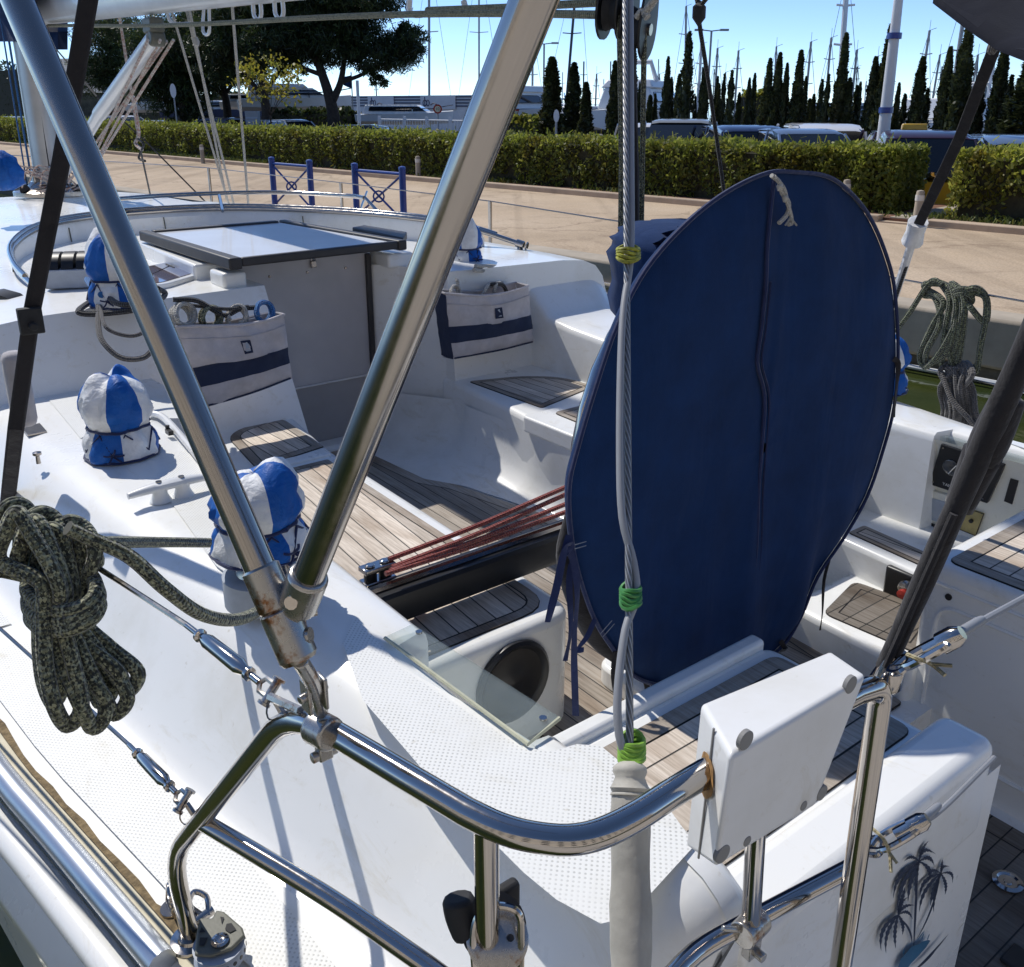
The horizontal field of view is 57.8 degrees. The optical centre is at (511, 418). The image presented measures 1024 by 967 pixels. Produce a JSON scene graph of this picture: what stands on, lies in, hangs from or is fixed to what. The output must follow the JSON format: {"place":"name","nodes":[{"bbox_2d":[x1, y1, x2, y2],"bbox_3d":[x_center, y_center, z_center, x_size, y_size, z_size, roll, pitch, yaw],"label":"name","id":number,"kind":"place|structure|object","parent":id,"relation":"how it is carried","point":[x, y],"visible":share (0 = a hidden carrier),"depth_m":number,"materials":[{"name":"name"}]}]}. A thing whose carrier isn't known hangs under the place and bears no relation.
{"place":"outdoors","nodes":[
{"label":"outdoors","id":0,"kind":"place"},
{"bbox_2d":[378,116,462,132],"bbox_3d":[-3.186,-9.959,32.843,5.009,1.447,0.141,18,26,42],"label":"metal fence","id":1,"kind":"object","parent":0,"point":[426,119],"visible":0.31,"depth_m":32.51,"materials":[{"name":"white metal"}]},
{"bbox_2d":[0,139,1023,225],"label":"verge","id":2,"kind":"structure","parent":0,"point":[888,218],"depth_m":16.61,"materials":[{"name":"green plant"}]},
{"bbox_2d":[0,114,930,213],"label":"hedge","id":3,"kind":"object","parent":2,"relation":"on","point":[886,177],"visible":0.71,"depth_m":18.68,"materials":[{"name":"green plant"}]},
{"bbox_2d":[944,136,1023,222],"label":"hedge","id":4,"kind":"object","parent":2,"relation":"on","point":[989,179],"visible":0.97,"depth_m":13.30,"materials":[{"name":"green plant"}]},
{"bbox_2d":[0,144,1023,313],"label":"road","id":5,"kind":"structure","parent":0,"point":[992,263],"depth_m":14.62,"materials":[{"name":"concrete"}]},
{"bbox_2d":[268,156,314,205],"bbox_3d":[-3.675,-3.913,15.407,1.248,0.825,0.140,18,26,42],"label":"barrier","id":6,"kind":"object","parent":5,"relation":"on","point":[273,168],"visible":0.83,"depth_m":15.39,"materials":[{"name":"blue metal"}]},
{"bbox_2d":[351,162,406,211],"bbox_3d":[-1.997,-3.371,13.819,1.260,0.825,0.140,18,26,42],"label":"barrier","id":7,"kind":"object","parent":5,"relation":"on","point":[401,174],"visible":0.93,"depth_m":13.77,"materials":[{"name":"blue metal"}]},
{"bbox_2d":[0,142,882,221],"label":"kerb","id":8,"kind":"structure","parent":5,"relation":"on","point":[661,199],"depth_m":19.42,"materials":[{"name":"concrete"}]},
{"bbox_2d":[927,219,1023,234],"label":"kerb","id":9,"kind":"structure","parent":5,"relation":"on","point":[982,227],"depth_m":12.84,"materials":[{"name":"concrete"}]},
{"bbox_2d":[0,104,1023,966],"bbox_3d":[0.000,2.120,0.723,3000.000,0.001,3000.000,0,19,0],"label":"water","id":10,"kind":"structure","parent":0,"point":[922,390],"depth_m":7.42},
{"bbox_2d":[0,0,1023,966],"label":"sailing yacht","id":11,"kind":"object","parent":10,"relation":"on","point":[476,758],"visible":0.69,"depth_m":1.71,"materials":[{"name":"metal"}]},
{"bbox_2d":[0,150,25,190],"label":"sail bundle","id":12,"kind":"object","parent":11,"relation":"on","point":[11,174],"visible":1,"depth_m":5.07,"materials":[{"name":"blue fabric"}]},
{"bbox_2d":[0,0,98,502],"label":"frame leg","id":13,"kind":"object","parent":11,"relation":"attached to","point":[17,367],"visible":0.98,"depth_m":2.08,"materials":[{"name":"black metal"}]},
{"bbox_2d":[83,227,127,309],"bbox_3d":[-1.319,-0.507,3.067,0.196,0.261,0.197,-14,23,-35],"label":"winch cover","id":14,"kind":"object","parent":11,"relation":"on","point":[98,267],"visible":0.43,"depth_m":3.01,"materials":[{"name":"blue fabric"}]},
{"bbox_2d":[77,364,160,465],"bbox_3d":[-1.033,-0.021,2.421,0.193,0.234,0.192,-14,23,-35],"label":"winch cover","id":15,"kind":"object","parent":11,"relation":"on","point":[115,407],"visible":1,"depth_m":2.36,"materials":[{"name":"blue fabric"}]},
{"bbox_2d":[75,286,167,316],"bbox_3d":[-1.284,-0.394,3.048,0.264,0.078,0.228,-4,19,-12],"label":"rope","id":16,"kind":"object","parent":11,"relation":"on","point":[79,311],"visible":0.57,"depth_m":2.96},
{"bbox_2d":[95,304,150,361],"bbox_3d":[-1.341,-0.332,3.068,0.191,0.148,0.687,-14,23,-35],"label":"rope","id":17,"kind":"object","parent":11,"relation":"on","point":[99,318],"visible":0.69,"depth_m":2.84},
{"bbox_2d":[0,496,259,735],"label":"rope coil","id":18,"kind":"object","parent":11,"relation":"on","point":[53,562],"visible":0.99,"depth_m":1.15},
{"bbox_2d":[190,888,246,966],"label":"turning block","id":19,"kind":"structure","parent":11,"relation":"attached to","point":[220,938],"depth_m":1.25,"materials":[{"name":"grey metal"}]},
{"bbox_2d":[174,312,291,405],"bbox_3d":[-0.911,-0.195,3.037,0.370,0.286,0.129,-14,23,-35],"label":"rope bag","id":20,"kind":"object","parent":11,"relation":"hanging from","point":[228,362],"visible":0.91,"depth_m":2.99,"materials":[{"name":"grey fabric"}]},
{"bbox_2d":[169,301,197,325],"bbox_3d":[-1.034,-0.322,2.912,0.066,0.090,0.092,10,21,26],"label":"rope coil","id":21,"kind":"object","parent":20,"relation":"in","point":[189,309],"visible":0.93,"depth_m":2.90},
{"bbox_2d":[198,304,223,323],"bbox_3d":[-0.962,-0.322,2.962,0.083,0.084,0.064,-14,23,-35],"label":"rope coil","id":22,"kind":"object","parent":20,"relation":"in","point":[202,315],"visible":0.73,"depth_m":2.94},
{"bbox_2d":[173,297,254,317],"bbox_3d":[-0.942,-0.363,2.970,0.270,0.080,0.043,-12,22,-31],"label":"rope","id":23,"kind":"object","parent":20,"relation":"in","point":[202,304],"visible":0.98,"depth_m":2.95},
{"bbox_2d":[225,303,248,323],"bbox_3d":[-0.896,-0.331,3.014,0.083,0.089,0.068,-14,23,-35],"label":"rope coil","id":24,"kind":"object","parent":20,"relation":"in","point":[245,314],"visible":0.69,"depth_m":3.00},
{"bbox_2d":[254,300,275,320],"bbox_3d":[-0.821,-0.353,3.064,0.052,0.076,0.086,15,24,38],"label":"rope coil","id":25,"kind":"object","parent":20,"relation":"in","point":[271,308],"visible":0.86,"depth_m":3.06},
{"bbox_2d":[207,456,308,571],"bbox_3d":[-0.457,0.157,1.675,0.182,0.178,0.183,-14,23,-35],"label":"winch cover","id":26,"kind":"object","parent":11,"relation":"on","point":[274,491],"visible":0.69,"depth_m":1.63,"materials":[{"name":"blue fabric"}]},
{"bbox_2d":[0,0,559,763],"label":"bimini frame","id":27,"kind":"object","parent":11,"relation":"attached to","point":[286,606],"visible":0.96,"depth_m":0.78,"materials":[{"name":"silver metal"}]},
{"bbox_2d":[454,218,482,261],"bbox_3d":[-0.198,-0.776,4.005,0.163,0.196,0.175,-14,23,-35],"label":"winch cover","id":28,"kind":"object","parent":11,"relation":"on","point":[469,250],"visible":0.63,"depth_m":3.96,"materials":[{"name":"blue fabric"}]},
{"bbox_2d":[384,485,565,575],"bbox_3d":[0.092,0.248,2.222,0.927,0.240,0.080,-14,23,-35],"label":"traveller line","id":29,"kind":"object","parent":11,"relation":"attached to","point":[460,545],"visible":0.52,"depth_m":2.10,"materials":[{"name":"red fabric"}]},
{"bbox_2d":[435,282,533,358],"bbox_3d":[-0.102,-0.405,3.758,0.445,0.280,0.123,-14,23,-35],"label":"rope bag","id":30,"kind":"object","parent":11,"relation":"on","point":[472,322],"visible":0.98,"depth_m":3.70,"materials":[{"name":"grey fabric"}]},
{"bbox_2d":[442,877,528,966],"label":"snap block","id":31,"kind":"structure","parent":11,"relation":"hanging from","point":[510,948],"depth_m":0.80,"materials":[{"name":"silver metal"}]},
{"bbox_2d":[472,264,503,293],"bbox_3d":[-0.086,-0.579,3.803,0.085,0.153,0.326,3,19,10],"label":"rope","id":32,"kind":"object","parent":11,"relation":"attached to","point":[478,267],"visible":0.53,"depth_m":3.73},
{"bbox_2d":[606,218,685,315],"bbox_3d":[0.471,-0.359,2.097,0.594,0.200,0.160,-14,23,-35],"label":"instrument cover","id":33,"kind":"object","parent":11,"relation":"attached to","point":[651,235],"visible":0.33,"depth_m":1.93,"materials":[{"name":"blue fabric"}]},
{"bbox_2d":[692,0,725,191],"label":"topping line","id":34,"kind":"object","parent":11,"relation":"attached to","point":[699,13],"visible":0.8,"depth_m":2.28,"materials":[{"name":"black fabric"}]},
{"bbox_2d":[545,169,900,715],"bbox_3d":[0.467,0.074,1.943,1.126,1.158,0.125,-14,23,-35],"label":"wheel cover","id":35,"kind":"object","parent":11,"relation":"attached to","point":[765,349],"visible":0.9,"depth_m":1.86,"materials":[{"name":"blue fabric"}]},
{"bbox_2d":[687,653,863,864],"bbox_3d":[0.252,0.321,0.883,0.248,0.188,0.070,-14,23,-35],"label":"outboard pad","id":36,"kind":"object","parent":11,"relation":"attached to","point":[766,748],"visible":0.98,"depth_m":0.83,"materials":[{"name":"white plastic"}]},
{"bbox_2d":[893,333,911,396],"bbox_3d":[1.177,-0.193,2.955,0.185,0.204,0.186,-14,23,-35],"label":"winch cover","id":37,"kind":"object","parent":11,"relation":"on","point":[905,360],"visible":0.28,"depth_m":2.90,"materials":[{"name":"blue fabric"}]},
{"bbox_2d":[895,277,990,374],"bbox_3d":[1.432,-0.310,3.112,0.061,0.321,0.322,-14,23,-35],"label":"rope coil","id":38,"kind":"object","parent":11,"relation":"hanging from","point":[958,302],"visible":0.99,"depth_m":3.06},
{"bbox_2d":[892,45,999,302],"bbox_3d":[0.888,-0.425,1.966,0.054,0.748,0.581,3,19,9],"label":"canopy strap","id":39,"kind":"object","parent":11,"relation":"attached to","point":[912,239],"visible":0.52,"depth_m":1.92,"materials":[{"name":"black fabric"}]},
{"bbox_2d":[869,318,1023,695],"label":"canopy strut","id":40,"kind":"object","parent":11,"relation":"attached to","point":[985,448],"visible":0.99,"depth_m":0.87,"materials":[{"name":"metal"}]},
{"bbox_2d":[937,360,978,426],"bbox_3d":[1.497,-0.064,3.099,0.074,0.264,0.182,-8,21,-23],"label":"rope coil","id":41,"kind":"object","parent":11,"relation":"hanging from","point":[957,393],"visible":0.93,"depth_m":3.09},
{"bbox_2d":[933,0,1023,60],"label":"canopy","id":42,"kind":"object","parent":11,"relation":"attached to","point":[997,25],"visible":1,"depth_m":1.39,"materials":[{"name":"fabric"}]},
{"bbox_2d":[0,0,1023,103],"label":"sky","id":43,"kind":"structure","parent":0,"point":[756,26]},
{"bbox_2d":[13,174,1023,369],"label":"quay edge","id":44,"kind":"object","parent":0,"point":[1002,329],"depth_m":8.01,"materials":[{"name":"concrete"}]},
{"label":"parking","id":45,"kind":"structure","parent":0,"visible":0},
{"bbox_2d":[0,59,23,115],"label":"tree belt","id":46,"kind":"object","parent":45,"relation":"on","point":[6,105],"visible":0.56,"depth_m":121.88,"materials":[{"name":"green plant"}]},
{"bbox_2d":[61,59,114,118],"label":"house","id":47,"kind":"structure","parent":45,"relation":"on","point":[88,105],"depth_m":97.22,"materials":[{"name":"grey glass"}]},
{"bbox_2d":[61,16,150,114],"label":"pine tree","id":48,"kind":"object","parent":45,"relation":"on","point":[107,58],"visible":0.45,"depth_m":71.49,"materials":[{"name":"green plant"}]},
{"bbox_2d":[113,12,244,122],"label":"pine tree","id":49,"kind":"object","parent":45,"relation":"on","point":[163,79],"visible":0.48,"depth_m":49.31,"materials":[{"name":"green plant"}]},
{"bbox_2d":[115,91,261,121],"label":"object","id":50,"kind":"object","parent":45,"relation":"on","point":[150,116],"visible":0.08,"depth_m":94.88,"materials":[{"name":"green plant"}]},
{"bbox_2d":[159,100,261,120],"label":"car","id":51,"kind":"object","parent":45,"relation":"on","point":[218,111],"visible":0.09,"depth_m":65.00,"materials":[{"name":"white"}]},
{"bbox_2d":[170,11,277,117],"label":"pine tree","id":52,"kind":"object","parent":45,"relation":"on","point":[227,112],"visible":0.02,"depth_m":54.69,"materials":[{"name":"green plant"}]},
{"bbox_2d":[182,5,308,119],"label":"pine tree","id":53,"kind":"object","parent":45,"relation":"on","point":[218,47],"visible":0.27,"depth_m":45.07,"materials":[{"name":"green plant"}]},
{"bbox_2d":[226,49,308,123],"bbox_3d":[-9.273,-12.208,35.740,3.008,3.768,2.671,0,19,0],"label":"young tree","id":54,"kind":"object","parent":45,"relation":"on","point":[252,72],"visible":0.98,"depth_m":35.27,"materials":[{"name":"green plant"}]},
{"bbox_2d":[262,119,315,127],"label":"parked car","id":55,"kind":"object","parent":45,"relation":"on","point":[303,122],"visible":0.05,"depth_m":41.42,"materials":[{"name":"silver metal"}]},
{"bbox_2d":[237,78,351,110],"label":"building","id":56,"kind":"structure","parent":45,"relation":"on","point":[311,97],"depth_m":53.24,"materials":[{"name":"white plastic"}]},
{"bbox_2d":[271,106,361,127],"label":"shrub","id":57,"kind":"object","parent":45,"relation":"on","point":[316,115],"visible":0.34,"depth_m":49.92,"materials":[{"name":"green plant"}]},
{"bbox_2d":[230,0,431,126],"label":"pine tree","id":58,"kind":"object","parent":45,"relation":"on","point":[319,45],"visible":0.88,"depth_m":42.69,"materials":[{"name":"green plant"}]},
{"bbox_2d":[355,105,452,124],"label":"motor yacht","id":59,"kind":"object","parent":45,"relation":"on","point":[370,114],"visible":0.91,"depth_m":44.73,"materials":[{"name":"white plastic"}]},
{"bbox_2d":[409,0,450,94],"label":"boat mast","id":60,"kind":"object","parent":45,"relation":"on","point":[429,31],"visible":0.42,"depth_m":74.83,"materials":[{"name":"grey metal"}]},
{"bbox_2d":[351,95,540,130],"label":"long shed","id":61,"kind":"structure","parent":45,"relation":"on","point":[459,102],"depth_m":67.40,"materials":[{"name":"white metal"}]},
{"bbox_2d":[457,86,564,119],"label":"motor yacht","id":62,"kind":"object","parent":45,"relation":"on","point":[530,102],"visible":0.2,"depth_m":63.58,"materials":[{"name":"white plastic"}]},
{"bbox_2d":[508,112,540,134],"bbox_3d":[0.442,-12.426,40.145,1.146,1.746,3.383,-17,25,-40],"label":"shrub","id":63,"kind":"object","parent":45,"relation":"on","point":[524,121],"visible":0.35,"depth_m":39.40,"materials":[{"name":"green plant"}]},
{"bbox_2d":[534,56,562,136],"bbox_3d":[1.472,-11.633,34.763,1.421,3.696,1.280,3,19,9],"label":"cypress tree","id":64,"kind":"object","parent":45,"relation":"on","point":[551,100],"visible":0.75,"depth_m":34.43,"materials":[{"name":"green plant"}]},
{"bbox_2d":[558,62,581,142],"bbox_3d":[2.229,-11.287,34.081,1.038,3.459,1.223,12,22,32],"label":"cypress tree","id":65,"kind":"object","parent":45,"relation":"on","point":[570,118],"visible":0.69,"depth_m":33.82,"materials":[{"name":"green plant"}]},
{"bbox_2d":[555,8,587,93],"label":"boat mast","id":66,"kind":"object","parent":45,"relation":"on","point":[571,43],"visible":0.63,"depth_m":64.80,"materials":[{"name":"grey metal"}]},
{"bbox_2d":[573,81,594,143],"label":"cypress tree","id":67,"kind":"object","parent":45,"relation":"on","point":[585,124],"visible":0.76,"depth_m":32.93,"materials":[{"name":"green plant"}]},
{"bbox_2d":[602,60,617,141],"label":"cypress tree","id":68,"kind":"object","parent":45,"relation":"on","point":[611,120],"visible":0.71,"depth_m":32.63,"materials":[{"name":"green plant"}]},
{"bbox_2d":[591,59,674,128],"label":"motor yacht","id":69,"kind":"object","parent":45,"relation":"on","point":[654,85],"visible":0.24,"depth_m":45.68,"materials":[{"name":"white glass"}]},
{"bbox_2d":[659,56,672,118],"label":"cypress tree","id":70,"kind":"object","parent":45,"relation":"on","point":[665,109],"visible":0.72,"depth_m":31.08,"materials":[{"name":"green plant"}]},
{"bbox_2d":[646,119,717,138],"bbox_3d":[4.076,-6.441,22.640,2.150,1.666,4.510,4,19,11],"label":"parked car","id":71,"kind":"object","parent":45,"relation":"on","point":[680,127],"visible":0.06,"depth_m":21.97,"materials":[{"name":"grey paint"}]},
{"bbox_2d":[675,30,695,118],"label":"cypress tree","id":72,"kind":"object","parent":45,"relation":"on","point":[685,97],"visible":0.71,"depth_m":30.43,"materials":[{"name":"green plant"}]},
{"bbox_2d":[696,66,708,118],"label":"cypress tree","id":73,"kind":"object","parent":45,"relation":"on","point":[703,104],"visible":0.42,"depth_m":30.11,"materials":[{"name":"green plant"}]},
{"bbox_2d":[721,69,735,124],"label":"cypress tree","id":74,"kind":"object","parent":45,"relation":"on","point":[729,110],"visible":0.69,"depth_m":29.52,"materials":[{"name":"green plant"}]},
{"bbox_2d":[691,125,779,141],"bbox_3d":[5.081,-5.943,21.438,2.150,1.666,4.510,0,19,-1],"label":"parked car","id":75,"kind":"object","parent":45,"relation":"on","point":[740,130],"visible":0.04,"depth_m":19.79,"materials":[{"name":"blue paint"}]},
{"bbox_2d":[742,77,751,124],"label":"cypress tree","id":76,"kind":"object","parent":45,"relation":"on","point":[746,114],"visible":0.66,"depth_m":34.67,"materials":[{"name":"green plant"}]},
{"bbox_2d":[741,88,763,124],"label":"tree clump","id":77,"kind":"object","parent":45,"relation":"on","point":[759,93],"visible":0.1,"depth_m":64.06,"materials":[{"name":"green plant"}]},
{"bbox_2d":[750,73,756,124],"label":"cypress tree","id":78,"kind":"object","parent":45,"relation":"on","point":[753,111],"visible":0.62,"depth_m":34.80,"materials":[{"name":"green plant"}]},
{"bbox_2d":[756,57,773,124],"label":"cypress tree","id":79,"kind":"object","parent":45,"relation":"on","point":[765,103],"visible":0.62,"depth_m":28.51,"materials":[{"name":"green plant"}]},
{"bbox_2d":[765,52,783,125],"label":"cypress tree","id":80,"kind":"object","parent":45,"relation":"on","point":[773,109],"visible":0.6,"depth_m":28.28,"materials":[{"name":"green plant"}]},
{"bbox_2d":[777,62,789,127],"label":"cypress tree","id":81,"kind":"object","parent":45,"relation":"on","point":[783,111],"visible":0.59,"depth_m":28.18,"materials":[{"name":"green plant"}]},
{"bbox_2d":[785,49,805,123],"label":"cypress tree","id":82,"kind":"object","parent":45,"relation":"on","point":[795,109],"visible":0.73,"depth_m":27.83,"materials":[{"name":"green plant"}]},
{"bbox_2d":[749,128,850,144],"bbox_3d":[5.847,-5.342,19.488,2.070,1.476,4.510,-1,19,-4],"label":"parked car","id":83,"kind":"object","parent":45,"relation":"on","point":[812,135],"visible":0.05,"depth_m":18.31,"materials":[{"name":"blue paint"}]},
{"bbox_2d":[815,79,824,122],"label":"cypress tree","id":84,"kind":"object","parent":45,"relation":"on","point":[819,103],"visible":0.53,"depth_m":33.30,"materials":[{"name":"green plant"}]},
{"bbox_2d":[776,123,866,140],"bbox_3d":[7.415,-6.332,22.872,2.150,1.866,4.510,2,19,7],"label":"parked car","id":85,"kind":"object","parent":45,"relation":"on","point":[852,131],"visible":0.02,"depth_m":20.87,"materials":[{"name":"white paint"}]},
{"bbox_2d":[820,74,831,122],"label":"cypress tree","id":86,"kind":"object","parent":45,"relation":"on","point":[825,107],"visible":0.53,"depth_m":27.31,"materials":[{"name":"green plant"}]},
{"bbox_2d":[827,32,849,122],"bbox_3d":[9.569,-9.162,27.096,0.735,3.993,0.662,-11,22,-30],"label":"cypress tree","id":87,"kind":"object","parent":45,"relation":"on","point":[835,108],"visible":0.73,"depth_m":26.81,"materials":[{"name":"green plant"}]},
{"bbox_2d":[824,0,860,119],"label":"boat mast","id":88,"kind":"object","parent":45,"relation":"on","point":[845,5],"visible":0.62,"depth_m":50.74,"materials":[{"name":"grey metal"}]},
{"bbox_2d":[838,77,854,123],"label":"cypress tree","id":89,"kind":"object","parent":45,"relation":"on","point":[847,115],"visible":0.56,"depth_m":26.83,"materials":[{"name":"green plant"}]},
{"bbox_2d":[852,85,859,124],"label":"cypress tree","id":90,"kind":"object","parent":45,"relation":"on","point":[855,102],"visible":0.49,"depth_m":27.69,"materials":[{"name":"green plant"}]},
{"bbox_2d":[858,56,878,132],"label":"cypress tree","id":91,"kind":"object","parent":45,"relation":"on","point":[864,121],"visible":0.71,"depth_m":26.30,"materials":[{"name":"green plant"}]},
{"bbox_2d":[867,23,895,137],"bbox_3d":[10.452,-8.958,26.246,0.726,4.173,0.807,14,23,35],"label":"cypress tree","id":92,"kind":"object","parent":45,"relation":"on","point":[874,110],"visible":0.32,"depth_m":26.09,"materials":[{"name":"green plant"}]},
{"bbox_2d":[876,0,902,139],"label":"white pole","id":93,"kind":"object","parent":45,"relation":"on","point":[886,107],"visible":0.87,"depth_m":16.40,"materials":[{"name":"white metal"}]},
{"bbox_2d":[891,82,900,128],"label":"cypress tree","id":94,"kind":"object","parent":45,"relation":"on","point":[896,116],"visible":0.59,"depth_m":26.42,"materials":[{"name":"green plant"}]},
{"bbox_2d":[904,56,927,123],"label":"cypress tree","id":95,"kind":"object","parent":45,"relation":"on","point":[914,114],"visible":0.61,"depth_m":25.40,"materials":[{"name":"green plant"}]},
{"bbox_2d":[858,123,978,204],"bbox_3d":[7.509,-4.704,17.650,2.150,1.761,4.510,4,19,12],"label":"parked car","id":96,"kind":"object","parent":45,"relation":"on","point":[938,141],"visible":0.16,"depth_m":15.76,"materials":[{"name":"blue paint"}]},
{"bbox_2d":[922,87,930,127],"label":"cypress tree","id":97,"kind":"object","parent":45,"relation":"on","point":[926,109],"visible":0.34,"depth_m":25.86,"materials":[{"name":"green plant"}]},
{"bbox_2d":[929,46,953,129],"bbox_3d":[11.676,-8.265,25.174,0.581,3.488,0.685,-9,21,-25],"label":"cypress tree","id":98,"kind":"object","parent":45,"relation":"on","point":[939,112],"visible":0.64,"depth_m":24.94,"materials":[{"name":"green plant"}]},
{"bbox_2d":[943,28,974,130],"bbox_3d":[11.981,-8.456,24.819,0.818,4.140,0.909,4,19,12],"label":"cypress tree","id":99,"kind":"object","parent":45,"relation":"on","point":[960,84],"visible":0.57,"depth_m":24.55,"materials":[{"name":"green plant"}]},
{"bbox_2d":[968,90,986,133],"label":"cypress tree","id":100,"kind":"object","parent":45,"relation":"on","point":[977,126],"visible":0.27,"depth_m":24.50,"materials":[{"name":"green plant"}]},
{"bbox_2d":[948,134,1023,177],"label":"parked car","id":101,"kind":"object","parent":45,"relation":"on","point":[1005,139],"visible":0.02,"depth_m":15.28,"materials":[{"name":"blue paint"}]},
{"bbox_2d":[981,52,1009,133],"bbox_3d":[12.630,-7.986,24.285,0.679,3.537,0.800,-14,23,-35],"label":"cypress tree","id":102,"kind":"object","parent":45,"relation":"on","point":[999,92],"visible":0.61,"depth_m":24.00,"materials":[{"name":"green plant"}]},
{"bbox_2d":[996,62,1023,133],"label":"cypress tree","id":103,"kind":"object","parent":45,"relation":"on","point":[1013,117],"visible":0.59,"depth_m":23.21,"materials":[{"name":"green plant"}]},
{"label":"road bed","id":104,"kind":"structure","parent":0,"visible":0},
{"bbox_2d":[0,190,1000,384],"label":"quay wall","id":105,"kind":"structure","parent":104,"relation":"on","point":[990,375],"depth_m":7.84,"materials":[{"name":"concrete"}]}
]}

